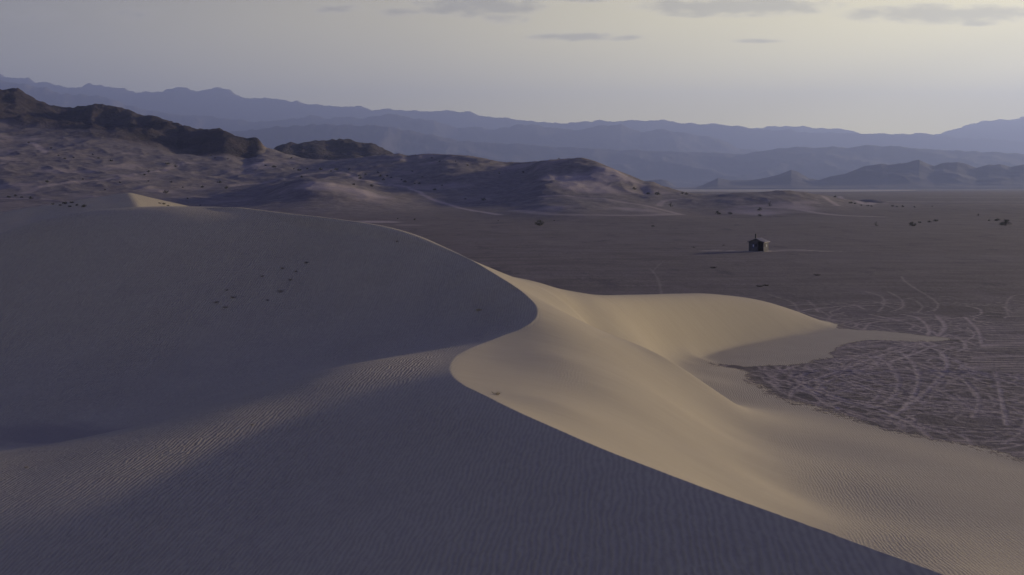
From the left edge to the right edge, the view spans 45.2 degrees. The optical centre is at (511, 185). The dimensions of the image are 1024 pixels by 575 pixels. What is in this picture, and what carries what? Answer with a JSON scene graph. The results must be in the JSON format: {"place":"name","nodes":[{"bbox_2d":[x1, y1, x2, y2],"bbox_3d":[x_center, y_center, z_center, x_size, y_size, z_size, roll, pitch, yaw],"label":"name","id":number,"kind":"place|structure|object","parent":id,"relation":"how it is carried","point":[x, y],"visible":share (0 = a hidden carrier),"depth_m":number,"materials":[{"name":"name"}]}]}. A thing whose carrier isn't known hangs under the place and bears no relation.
{"place":"outdoors","nodes":[
{"label":"outdoors","id":0,"kind":"place"},
{"bbox_2d":[0,88,392,159],"bbox_3d":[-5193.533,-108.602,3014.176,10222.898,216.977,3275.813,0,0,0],"label":"rocky hills","id":1,"kind":"structure","parent":0,"point":[109,121],"depth_m":1709.50,"materials":[{"name":"brown stone"}]},
{"bbox_2d":[0,117,689,217],"bbox_3d":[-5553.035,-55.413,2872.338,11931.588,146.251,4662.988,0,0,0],"label":"sandy hills","id":2,"kind":"structure","parent":0,"point":[580,187],"depth_m":925.63,"materials":[{"name":"sand"}]},
{"bbox_2d":[0,80,758,153],"bbox_3d":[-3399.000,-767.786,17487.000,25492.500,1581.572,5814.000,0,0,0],"label":"mountain range","id":3,"kind":"structure","parent":0,"point":[619,137],"depth_m":17709.02,"materials":[{"name":"stone"}]},
{"bbox_2d":[0,193,1023,574],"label":"sand dune","id":4,"kind":"structure","parent":0,"point":[358,375],"depth_m":62.08,"materials":[{"name":"beige sand"}]},
{"bbox_2d":[0,74,1023,153],"bbox_3d":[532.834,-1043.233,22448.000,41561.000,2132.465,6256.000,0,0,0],"label":"mountain range","id":5,"kind":"structure","parent":0,"point":[218,102],"depth_m":22729.12,"materials":[{"name":"stone"}]},
{"bbox_2d":[0,0,1023,134],"label":"sky","id":6,"kind":"structure","parent":0,"point":[932,67],"materials":[{"name":"grey"}]},
{"bbox_2d":[229,124,1023,186],"bbox_3d":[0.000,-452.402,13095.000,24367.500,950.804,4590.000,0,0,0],"label":"mountain range","id":7,"kind":"structure","parent":0,"point":[685,169],"depth_m":13011.28,"materials":[{"name":"stone"}]},
{"bbox_2d":[648,179,676,187],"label":"mountain range","id":8,"kind":"structure","parent":0,"point":[664,183],"depth_m":7912.77,"materials":[{"name":"stone"}]},
{"bbox_2d":[334,187,1023,446],"bbox_3d":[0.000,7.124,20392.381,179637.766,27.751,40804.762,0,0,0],"label":"ground","id":9,"kind":"structure","parent":0,"point":[958,275],"depth_m":236.45,"materials":[{"name":"soil"}]},
{"bbox_2d":[745,234,769,251],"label":"restroom hut","id":10,"kind":"object","parent":9,"relation":"on","point":[758,244],"visible":1,"depth_m":314.54,"materials":[{"name":"paint"}]},
{"bbox_2d":[998,219,1011,225],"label":"desert shrub","id":11,"kind":"object","parent":9,"relation":"on","point":[1005,222],"visible":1,"depth_m":528.53,"materials":[{"name":"green plant"}]},
{"bbox_2d":[752,126,857,132],"bbox_3d":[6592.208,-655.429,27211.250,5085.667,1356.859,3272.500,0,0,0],"label":"mountain range","id":12,"kind":"structure","parent":0,"point":[811,130],"depth_m":27447.26,"materials":[{"name":"stone"}]},
{"bbox_2d":[689,190,1023,212],"bbox_3d":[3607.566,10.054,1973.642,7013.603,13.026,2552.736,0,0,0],"label":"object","id":13,"kind":"structure","parent":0,"point":[778,200],"depth_m":804.58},
{"bbox_2d":[696,160,1023,188],"bbox_3d":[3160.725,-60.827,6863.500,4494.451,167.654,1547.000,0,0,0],"label":"mountain range","id":14,"kind":"structure","parent":0,"point":[917,174],"depth_m":6613.23,"materials":[{"name":"stone"}]},
{"bbox_2d":[934,116,1023,141],"bbox_3d":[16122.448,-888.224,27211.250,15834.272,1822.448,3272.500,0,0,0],"label":"mountain range","id":15,"kind":"structure","parent":0,"point":[1002,129],"depth_m":27297.61,"materials":[{"name":"stone"}]}
]}

